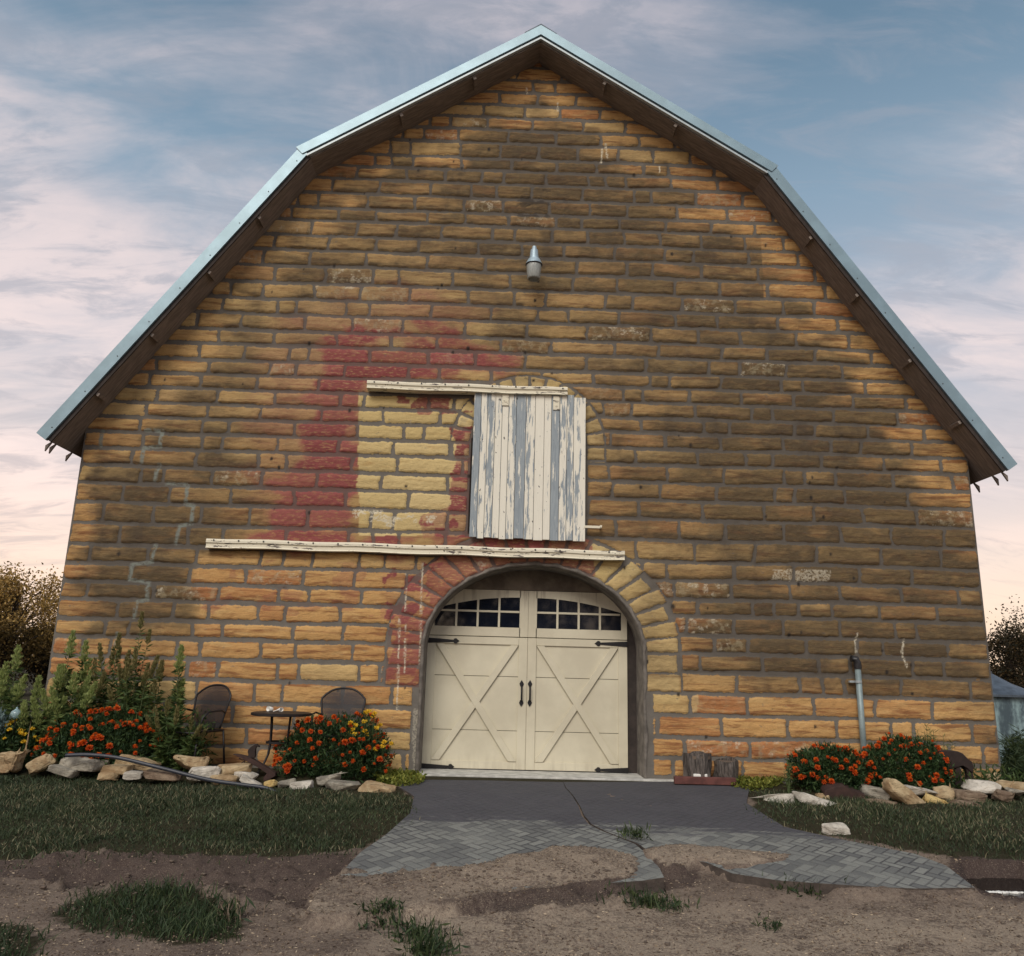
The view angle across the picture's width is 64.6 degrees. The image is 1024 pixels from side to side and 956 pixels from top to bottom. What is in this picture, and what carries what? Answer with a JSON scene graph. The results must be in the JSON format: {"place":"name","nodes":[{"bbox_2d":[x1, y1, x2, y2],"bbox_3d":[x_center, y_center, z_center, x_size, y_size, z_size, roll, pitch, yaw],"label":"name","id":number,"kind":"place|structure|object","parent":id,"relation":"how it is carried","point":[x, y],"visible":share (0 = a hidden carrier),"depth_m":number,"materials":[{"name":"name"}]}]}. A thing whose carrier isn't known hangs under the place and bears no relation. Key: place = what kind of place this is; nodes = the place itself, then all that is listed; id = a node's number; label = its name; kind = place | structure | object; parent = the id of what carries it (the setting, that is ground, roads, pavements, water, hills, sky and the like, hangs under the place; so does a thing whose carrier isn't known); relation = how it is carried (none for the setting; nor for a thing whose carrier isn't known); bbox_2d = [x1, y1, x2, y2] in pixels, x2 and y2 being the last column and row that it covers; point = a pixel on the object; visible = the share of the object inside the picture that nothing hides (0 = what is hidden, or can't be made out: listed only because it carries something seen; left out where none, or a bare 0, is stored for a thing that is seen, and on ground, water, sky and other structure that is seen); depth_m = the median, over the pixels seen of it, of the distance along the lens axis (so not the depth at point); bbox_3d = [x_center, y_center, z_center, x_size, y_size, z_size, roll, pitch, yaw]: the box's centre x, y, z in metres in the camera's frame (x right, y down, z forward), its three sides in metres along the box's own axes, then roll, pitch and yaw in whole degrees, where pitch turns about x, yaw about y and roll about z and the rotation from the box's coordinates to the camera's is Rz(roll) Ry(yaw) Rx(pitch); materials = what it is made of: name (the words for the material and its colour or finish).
{"place":"outdoors","nodes":[
{"label":"outdoors","id":0,"kind":"place"},
{"bbox_2d":[0,771,419,871],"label":"grass","id":1,"kind":"structure","parent":0,"point":[178,797],"depth_m":7.66,"materials":[{"name":"plant"}]},
{"bbox_2d":[343,780,663,893],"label":"driveway","id":2,"kind":"structure","parent":0,"point":[459,823],"depth_m":7.37,"materials":[{"name":"stone"}]},
{"bbox_2d":[0,666,1023,955],"bbox_3d":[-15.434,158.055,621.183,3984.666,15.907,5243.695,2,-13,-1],"label":"ground","id":3,"kind":"structure","parent":0,"point":[446,908],"depth_m":5.91,"materials":[{"name":"soil"}]},
{"bbox_2d":[0,707,11,734],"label":"silver plant","id":4,"kind":"object","parent":3,"relation":"on","point":[2,719],"visible":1,"depth_m":9.19,"materials":[{"name":"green plant"}]},
{"bbox_2d":[1,661,18,707],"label":"tall plant","id":5,"kind":"object","parent":3,"relation":"on","point":[7,674],"visible":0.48,"depth_m":9.71,"materials":[{"name":"green plant"}]},
{"bbox_2d":[0,644,27,749],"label":"tall plant","id":6,"kind":"object","parent":3,"relation":"on","point":[18,692],"visible":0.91,"depth_m":9.50,"materials":[{"name":"green plant"}]},
{"bbox_2d":[0,723,30,774],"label":"rock","id":7,"kind":"object","parent":3,"relation":"on","point":[12,761],"visible":1,"depth_m":8.95,"materials":[{"name":"stone"}]},
{"bbox_2d":[10,707,20,742],"bbox_3d":[-5.701,2.973,9.227,0.124,0.703,0.122,2,-13,-1],"label":"glass ornament","id":8,"kind":"object","parent":3,"relation":"on","point":[14,714],"visible":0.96,"depth_m":9.25,"materials":[{"name":"teal"}]},
{"bbox_2d":[0,709,45,767],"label":"yellow flower bush","id":9,"kind":"object","parent":3,"relation":"on","point":[18,732],"visible":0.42,"depth_m":9.23,"materials":[{"name":"green plant"}]},
{"bbox_2d":[0,561,62,688],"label":"broadleaf tree","id":10,"kind":"object","parent":3,"relation":"on","point":[12,622],"visible":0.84,"depth_m":43.11,"materials":[{"name":"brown plant"}]},
{"bbox_2d":[10,612,56,694],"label":"broadleaf tree","id":11,"kind":"object","parent":3,"relation":"on","point":[44,670],"visible":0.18,"depth_m":46.02,"materials":[{"name":"brown plant"}]},
{"bbox_2d":[0,915,71,955],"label":"grass","id":12,"kind":"structure","parent":3,"relation":"on","point":[3,953],"depth_m":4.89,"materials":[{"name":"green plant"}]},
{"bbox_2d":[11,675,64,765],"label":"tall plant","id":13,"kind":"object","parent":3,"relation":"on","point":[24,709],"visible":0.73,"depth_m":9.41,"materials":[{"name":"green plant"}]},
{"bbox_2d":[25,753,58,773],"bbox_3d":[-5.218,3.168,8.985,0.316,0.170,0.203,-21,-10,-12],"label":"rock","id":14,"kind":"object","parent":3,"relation":"on","point":[40,763],"visible":0.92,"depth_m":8.91,"materials":[{"name":"stone"}]},
{"bbox_2d":[30,664,88,751],"bbox_3d":[-5.288,2.772,9.453,0.653,1.186,0.336,10,-16,-32],"label":"tall plant","id":15,"kind":"object","parent":3,"relation":"on","point":[47,712],"visible":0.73,"depth_m":9.39,"materials":[{"name":"green plant"}]},
{"bbox_2d":[46,764,79,777],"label":"rock","id":16,"kind":"object","parent":3,"relation":"on","point":[60,770],"visible":1,"depth_m":8.78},
{"bbox_2d":[49,629,92,722],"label":"tall plant","id":17,"kind":"object","parent":3,"relation":"on","point":[66,678],"visible":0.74,"depth_m":9.70,"materials":[{"name":"green plant"}]},
{"bbox_2d":[48,671,97,761],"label":"tall plant","id":18,"kind":"object","parent":3,"relation":"on","point":[83,700],"visible":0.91,"depth_m":9.41,"materials":[{"name":"green plant"}]},
{"bbox_2d":[68,640,91,712],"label":"tall plant","id":19,"kind":"object","parent":3,"relation":"on","point":[83,658],"visible":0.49,"depth_m":9.78,"materials":[{"name":"green plant"}]},
{"bbox_2d":[59,757,109,771],"bbox_3d":[-4.751,3.180,8.988,0.503,0.171,0.303,4,-13,4],"label":"rock","id":20,"kind":"object","parent":3,"relation":"on","point":[83,764],"visible":0.81,"depth_m":8.88,"materials":[{"name":"stone"}]},
{"bbox_2d":[76,657,105,751],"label":"tall plant","id":21,"kind":"object","parent":3,"relation":"on","point":[98,689],"visible":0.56,"depth_m":9.60,"materials":[{"name":"green plant"}]},
{"bbox_2d":[30,703,162,777],"bbox_3d":[-4.727,3.014,9.350,1.504,0.824,0.793,2,-13,-1],"label":"marigold bush","id":22,"kind":"object","parent":3,"relation":"on","point":[94,737],"visible":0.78,"depth_m":9.18,"materials":[{"name":"green plant"}]},
{"bbox_2d":[97,772,119,779],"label":"rock","id":23,"kind":"object","parent":3,"relation":"on","point":[107,775],"visible":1,"depth_m":8.76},
{"bbox_2d":[91,632,132,758],"bbox_3d":[-4.828,2.642,9.705,0.442,1.580,0.411,2,-13,-1],"label":"tall plant","id":24,"kind":"object","parent":3,"relation":"on","point":[101,657],"visible":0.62,"depth_m":9.77,"materials":[{"name":"green plant"}]},
{"bbox_2d":[100,764,134,774],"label":"rock","id":25,"kind":"object","parent":3,"relation":"on","point":[120,769],"visible":0.78,"depth_m":8.84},
{"bbox_2d":[123,770,142,779],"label":"rock","id":26,"kind":"object","parent":3,"relation":"on","point":[133,775],"visible":1,"depth_m":8.75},
{"bbox_2d":[106,647,163,759],"bbox_3d":[-4.500,2.721,9.614,0.592,1.402,0.480,2,-13,-1],"label":"tall plant","id":27,"kind":"object","parent":3,"relation":"on","point":[125,692],"visible":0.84,"depth_m":9.61,"materials":[{"name":"green plant"}]},
{"bbox_2d":[111,611,159,754],"bbox_3d":[-4.547,2.529,9.764,0.471,1.839,0.362,2,-13,-1],"label":"tall plant","id":28,"kind":"object","parent":3,"relation":"on","point":[120,673],"visible":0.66,"depth_m":9.80,"materials":[{"name":"green plant"}]},
{"bbox_2d":[114,754,161,770],"bbox_3d":[-4.202,3.203,9.089,0.480,0.138,0.288,12,-15,-6],"label":"rock","id":29,"kind":"object","parent":3,"relation":"on","point":[140,767],"visible":0.49,"depth_m":8.99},
{"bbox_2d":[52,870,242,943],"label":"grass","id":30,"kind":"structure","parent":3,"relation":"on","point":[204,922],"depth_m":5.41,"materials":[{"name":"green plant"}]},
{"bbox_2d":[135,661,179,758],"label":"tall plant","id":31,"kind":"object","parent":3,"relation":"on","point":[157,689],"visible":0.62,"depth_m":9.65,"materials":[{"name":"green plant"}]},
{"bbox_2d":[143,768,182,781],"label":"rock","id":32,"kind":"object","parent":3,"relation":"on","point":[154,774],"visible":0.81,"depth_m":8.77,"materials":[{"name":"stone"}]},
{"bbox_2d":[145,698,183,768],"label":"tall plant","id":33,"kind":"object","parent":3,"relation":"on","point":[159,756],"visible":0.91,"depth_m":9.27,"materials":[{"name":"green plant"}]},
{"bbox_2d":[65,753,277,790],"bbox_3d":[-3.673,3.186,8.738,2.355,0.367,0.069,1,-13,1],"label":"hose","id":34,"kind":"object","parent":3,"relation":"on","point":[171,770],"visible":0.95,"depth_m":8.74,"materials":[{"name":"rubber"}]},
{"bbox_2d":[164,644,187,767],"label":"tall plant","id":35,"kind":"object","parent":3,"relation":"on","point":[178,698],"visible":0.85,"depth_m":9.55,"materials":[{"name":"green plant"}]},
{"bbox_2d":[170,716,207,771],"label":"tall plant","id":36,"kind":"object","parent":3,"relation":"on","point":[192,741],"visible":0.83,"depth_m":9.28,"materials":[{"name":"green plant"}]},
{"bbox_2d":[173,755,209,769],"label":"rock","id":37,"kind":"object","parent":3,"relation":"on","point":[187,762],"visible":0.71,"depth_m":9.00,"materials":[{"name":"stone"}]},
{"bbox_2d":[163,684,231,763],"bbox_3d":[-3.752,2.954,9.650,0.622,0.964,0.610,-4,-15,22],"label":"patio chair","id":38,"kind":"object","parent":3,"relation":"on","point":[216,699],"visible":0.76,"depth_m":9.87,"materials":[{"name":"black"}]},
{"bbox_2d":[186,766,220,781],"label":"rock","id":39,"kind":"object","parent":3,"relation":"on","point":[206,771],"visible":0.65,"depth_m":8.85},
{"bbox_2d":[210,774,239,785],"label":"rock","id":40,"kind":"object","parent":3,"relation":"on","point":[230,777],"visible":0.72,"depth_m":8.81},
{"bbox_2d":[198,890,268,923],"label":"weed clump","id":41,"kind":"object","parent":3,"relation":"on","point":[228,911],"visible":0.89,"depth_m":5.42,"materials":[{"name":"green plant"}]},
{"bbox_2d":[217,762,251,774],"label":"rock","id":42,"kind":"object","parent":3,"relation":"on","point":[226,769],"visible":0.88,"depth_m":8.97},
{"bbox_2d":[234,771,258,778],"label":"rock","id":43,"kind":"object","parent":3,"relation":"on","point":[252,775],"visible":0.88,"depth_m":8.91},
{"bbox_2d":[239,774,261,784],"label":"rock","id":44,"kind":"object","parent":3,"relation":"on","point":[244,778],"visible":0.63,"depth_m":8.77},
{"bbox_2d":[233,744,276,780],"bbox_3d":[-2.906,3.218,9.161,0.499,0.398,0.090,2,-13,-1],"label":"driftwood","id":45,"kind":"object","parent":3,"relation":"on","point":[252,760],"visible":0.98,"depth_m":9.13,"materials":[{"name":"wood"}]},
{"bbox_2d":[251,711,311,774],"bbox_3d":[-2.718,3.086,9.439,0.694,0.677,0.694,2,-13,-1],"label":"bistro table","id":46,"kind":"object","parent":3,"relation":"on","point":[289,714],"visible":0.84,"depth_m":9.34,"materials":[{"name":"metal"}]},
{"bbox_2d":[277,778,295,787],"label":"rock","id":47,"kind":"object","parent":3,"relation":"on","point":[283,783],"visible":0.91,"depth_m":8.81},
{"bbox_2d":[289,780,313,789],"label":"rock","id":48,"kind":"object","parent":3,"relation":"on","point":[302,784],"visible":0.86,"depth_m":8.76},
{"bbox_2d":[316,771,346,785],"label":"rock","id":49,"kind":"object","parent":3,"relation":"on","point":[321,780],"visible":0.85,"depth_m":8.90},
{"bbox_2d":[272,710,394,782],"bbox_3d":[-2.069,3.111,9.408,1.457,0.807,0.874,2,-13,-1],"label":"marigold bush","id":50,"kind":"object","parent":3,"relation":"on","point":[303,738],"visible":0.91,"depth_m":9.21,"materials":[{"name":"green plant"}]},
{"bbox_2d":[307,687,365,773],"bbox_3d":[-2.073,3.007,9.683,0.622,0.964,0.610,2,-14,-3],"label":"patio chair","id":51,"kind":"object","parent":3,"relation":"on","point":[332,691],"visible":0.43,"depth_m":9.97,"materials":[{"name":"black"}]},
{"bbox_2d":[325,779,360,789],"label":"rock","id":52,"kind":"object","parent":3,"relation":"on","point":[332,784],"visible":0.9,"depth_m":8.73,"materials":[{"name":"stone"}]},
{"bbox_2d":[334,709,396,777],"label":"yellow flower plant","id":53,"kind":"object","parent":3,"relation":"on","point":[374,726],"visible":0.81,"depth_m":9.27,"materials":[{"name":"green plant"}]},
{"bbox_2d":[358,780,396,791],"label":"rock","id":54,"kind":"object","parent":3,"relation":"on","point":[371,786],"visible":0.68,"depth_m":8.72,"materials":[{"name":"stone"}]},
{"bbox_2d":[352,892,414,930],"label":"weed clump","id":55,"kind":"object","parent":3,"relation":"on","point":[383,903],"visible":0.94,"depth_m":5.38,"materials":[{"name":"green plant"}]},
{"bbox_2d":[372,765,426,786],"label":"ground cover","id":56,"kind":"object","parent":3,"relation":"on","point":[395,776],"visible":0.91,"depth_m":9.21,"materials":[{"name":"green plant"}]},
{"bbox_2d":[375,913,462,944],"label":"weed clump","id":57,"kind":"object","parent":3,"relation":"on","point":[416,929],"visible":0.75,"depth_m":5.20,"materials":[{"name":"green plant"}]},
{"bbox_2d":[394,918,468,955],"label":"weed clump","id":58,"kind":"object","parent":3,"relation":"on","point":[425,949],"visible":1,"depth_m":4.95,"materials":[{"name":"green plant"}]},
{"bbox_2d":[1,850,1021,955],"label":"dirt clods","id":59,"kind":"object","parent":3,"relation":"on","point":[395,884],"visible":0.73,"depth_m":5.89,"materials":[{"name":"soil"}]},
{"bbox_2d":[0,705,1023,789],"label":"ground cover","id":60,"kind":"object","parent":3,"relation":"on","point":[984,776],"visible":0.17,"depth_m":9.44,"materials":[{"name":"green plant"}]},
{"bbox_2d":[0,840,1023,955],"bbox_3d":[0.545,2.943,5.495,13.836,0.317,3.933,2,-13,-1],"label":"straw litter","id":61,"kind":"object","parent":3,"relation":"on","point":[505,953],"visible":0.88,"depth_m":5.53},
{"bbox_2d":[36,24,1016,783],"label":"stone barn","id":62,"kind":"structure","parent":3,"relation":"on","point":[688,442],"depth_m":10.92,"materials":[{"name":"stone"}]},
{"bbox_2d":[421,570,636,773],"bbox_3d":[0.268,2.461,10.799,3.040,2.757,0.132,2,-13,-1],"label":"garage door","id":63,"kind":"structure","parent":62,"relation":"in","point":[482,703],"depth_m":10.75,"materials":[{"name":"beige paint"}]},
{"bbox_2d":[525,246,541,281],"bbox_3d":[0.303,-2.962,11.346,0.238,0.502,0.464,2,-13,-1],"label":"yard lamp","id":64,"kind":"object","parent":62,"relation":"attached to","point":[533,264],"visible":1,"depth_m":11.15,"materials":[{"name":"silver plastic"}]},
{"bbox_2d":[848,655,866,760],"bbox_3d":[4.361,3.053,10.166,0.155,1.613,0.106,2,-13,-1],"label":"conduit pipe","id":65,"kind":"object","parent":62,"relation":"attached to","point":[855,660],"visible":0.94,"depth_m":10.20,"materials":[{"name":"grey plastic"}]},
{"bbox_2d":[595,878,700,913],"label":"weed clump","id":66,"kind":"object","parent":3,"relation":"on","point":[647,900],"visible":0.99,"depth_m":5.86,"materials":[{"name":"green plant"}]},
{"bbox_2d":[731,774,783,790],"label":"ground cover","id":67,"kind":"object","parent":3,"relation":"on","point":[752,782],"visible":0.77,"depth_m":9.65,"materials":[{"name":"green plant"}]},
{"bbox_2d":[752,912,783,931],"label":"weed clump","id":68,"kind":"object","parent":3,"relation":"on","point":[774,924],"visible":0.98,"depth_m":5.54,"materials":[{"name":"green plant"}]},
{"bbox_2d":[751,794,794,803],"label":"rock","id":69,"kind":"object","parent":3,"relation":"on","point":[788,797],"visible":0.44,"depth_m":8.76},
{"bbox_2d":[782,760,794,793],"bbox_3d":[3.158,3.405,9.275,0.179,0.454,0.160,9,-15,-29],"label":"sprout","id":70,"kind":"object","parent":3,"relation":"on","point":[788,775],"visible":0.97,"depth_m":9.26,"materials":[{"name":"green plant"}]},
{"bbox_2d":[792,791,834,806],"bbox_3d":[3.353,3.530,8.784,0.589,0.111,0.351,17,-14,2],"label":"rock","id":71,"kind":"object","parent":3,"relation":"on","point":[803,796],"visible":0.49,"depth_m":8.67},
{"bbox_2d":[784,740,876,792],"bbox_3d":[3.700,3.365,9.434,1.096,0.622,0.697,2,-13,-1],"label":"marigold bush","id":72,"kind":"object","parent":3,"relation":"on","point":[807,772],"visible":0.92,"depth_m":9.28,"materials":[{"name":"green plant"}]},
{"bbox_2d":[822,822,850,834],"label":"rock","id":73,"kind":"object","parent":3,"relation":"on","point":[836,828],"visible":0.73,"depth_m":7.63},
{"bbox_2d":[820,782,865,798],"bbox_3d":[3.730,3.538,9.061,0.529,0.248,0.160,2,-13,-1],"label":"rock","id":74,"kind":"object","parent":3,"relation":"on","point":[834,789],"visible":0.69,"depth_m":8.99,"materials":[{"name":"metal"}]},
{"bbox_2d":[859,784,890,799],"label":"rock","id":75,"kind":"object","parent":3,"relation":"on","point":[876,792],"visible":0.75,"depth_m":9.04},
{"bbox_2d":[848,732,955,790],"bbox_3d":[4.592,3.373,9.558,1.306,0.699,0.756,2,-13,-1],"label":"marigold bush","id":76,"kind":"object","parent":3,"relation":"on","point":[894,752],"visible":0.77,"depth_m":9.42,"materials":[{"name":"green plant"}]},
{"bbox_2d":[882,778,925,803],"bbox_3d":[4.338,3.521,8.982,0.484,0.188,0.250,38,-16,2],"label":"rock","id":77,"kind":"object","parent":3,"relation":"on","point":[895,790],"visible":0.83,"depth_m":8.89,"materials":[{"name":"stone"}]},
{"bbox_2d":[905,785,937,796],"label":"rock","id":78,"kind":"object","parent":3,"relation":"on","point":[918,791],"visible":0.56,"depth_m":9.05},
{"bbox_2d":[912,724,937,745],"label":"feathery plant","id":79,"kind":"object","parent":3,"relation":"on","point":[930,738],"visible":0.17,"depth_m":9.95,"materials":[{"name":"green plant"}]},
{"bbox_2d":[915,780,947,803],"bbox_3d":[4.658,3.525,8.986,0.362,0.261,0.158,10,-12,9],"label":"rock","id":80,"kind":"object","parent":3,"relation":"on","point":[926,797],"visible":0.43,"depth_m":8.93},
{"bbox_2d":[913,750,973,785],"bbox_3d":[5.114,3.435,9.593,0.654,0.394,0.160,2,-13,-1],"label":"rusted animal","id":81,"kind":"object","parent":3,"relation":"on","point":[962,761],"visible":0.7,"depth_m":9.54},
{"bbox_2d":[932,782,954,800],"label":"rock","id":82,"kind":"object","parent":3,"relation":"on","point":[945,792],"visible":0.81,"depth_m":9.09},
{"bbox_2d":[948,798,980,806],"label":"rock","id":83,"kind":"object","parent":3,"relation":"on","point":[961,801],"visible":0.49,"depth_m":8.85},
{"bbox_2d":[953,789,987,802],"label":"rock","id":84,"kind":"object","parent":3,"relation":"on","point":[967,795],"visible":0.78,"depth_m":9.02,"materials":[{"name":"stone"}]},
{"bbox_2d":[961,779,1001,793],"bbox_3d":[5.364,3.534,9.271,0.395,0.146,0.245,-1,-14,6],"label":"rock","id":85,"kind":"object","parent":3,"relation":"on","point":[986,787],"visible":0.84,"depth_m":9.19,"materials":[{"name":"stone"}]},
{"bbox_2d":[966,878,1023,897],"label":"water","id":86,"kind":"structure","parent":3,"relation":"on","point":[1001,884],"depth_m":6.78,"materials":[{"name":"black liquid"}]},
{"bbox_2d":[991,789,1014,802],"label":"rock","id":87,"kind":"object","parent":3,"relation":"on","point":[1001,795],"visible":0.96,"depth_m":9.06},
{"bbox_2d":[986,594,1023,677],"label":"broadleaf tree","id":88,"kind":"object","parent":3,"relation":"on","point":[1009,623],"visible":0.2,"depth_m":50.45,"materials":[{"name":"brown plant"}]},
{"bbox_2d":[987,610,1023,687],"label":"broadleaf tree","id":89,"kind":"object","parent":3,"relation":"on","point":[1007,670],"visible":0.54,"depth_m":45.42,"materials":[{"name":"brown plant"}]},
{"bbox_2d":[991,671,1023,760],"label":"tin bin","id":90,"kind":"object","parent":3,"relation":"on","point":[1008,697],"visible":0.25,"depth_m":18.19,"materials":[{"name":"metal"}]},
{"bbox_2d":[995,779,1023,790],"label":"rock","id":91,"kind":"object","parent":3,"relation":"on","point":[1018,785],"visible":0.77,"depth_m":9.23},
{"bbox_2d":[998,731,1023,774],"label":"tall weed","id":92,"kind":"object","parent":3,"relation":"on","point":[1005,753],"visible":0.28,"depth_m":11.09,"materials":[{"name":"green plant"}]},
{"bbox_2d":[1000,748,1023,781],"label":"tall weed","id":93,"kind":"object","parent":3,"relation":"on","point":[1020,766],"visible":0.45,"depth_m":10.37,"materials":[{"name":"green plant"}]},
{"bbox_2d":[1001,734,1023,763],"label":"tall weed","id":94,"kind":"object","parent":3,"relation":"on","point":[1013,748],"visible":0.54,"depth_m":10.91,"materials":[{"name":"green plant"}]},
{"bbox_2d":[1001,722,1023,758],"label":"tall weed","id":95,"kind":"object","parent":3,"relation":"on","point":[1019,733],"visible":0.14,"depth_m":11.63,"materials":[{"name":"green plant"}]},
{"bbox_2d":[0,0,1023,672],"label":"sky","id":96,"kind":"structure","parent":0,"point":[133,133],"materials":[{"name":"blue"}]},
{"bbox_2d":[563,782,974,894],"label":"driveway","id":97,"kind":"structure","parent":0,"point":[710,815],"depth_m":7.32,"materials":[{"name":"stone"}]},
{"bbox_2d":[616,821,652,840],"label":"weed clump","id":98,"kind":"object","parent":97,"relation":"on","point":[626,831],"visible":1,"depth_m":7.21,"materials":[{"name":"green plant"}]},
{"bbox_2d":[683,751,711,776],"bbox_3d":[2.257,3.519,9.852,0.360,0.350,0.340,2,-13,-1],"label":"log","id":99,"kind":"object","parent":97,"relation":"on","point":[697,762],"visible":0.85,"depth_m":9.74,"materials":[{"name":"wood"}]},
{"bbox_2d":[674,776,735,784],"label":"edging block","id":100,"kind":"structure","parent":97,"relation":"on","point":[697,780],"depth_m":9.60,"materials":[{"name":"brick"}]},
{"bbox_2d":[713,757,738,778],"bbox_3d":[2.598,3.558,9.846,0.317,0.289,0.300,13,-18,-39],"label":"log","id":101,"kind":"object","parent":97,"relation":"on","point":[727,767],"visible":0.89,"depth_m":9.74,"materials":[{"name":"wood"}]},
{"bbox_2d":[762,872,849,899],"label":"weed clump","id":102,"kind":"object","parent":97,"relation":"on","point":[797,891],"visible":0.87,"depth_m":6.23,"materials":[{"name":"green plant"}]},
{"bbox_2d":[743,785,1023,860],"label":"grass","id":103,"kind":"structure","parent":0,"point":[910,818],"depth_m":8.19,"materials":[{"name":"plant"}]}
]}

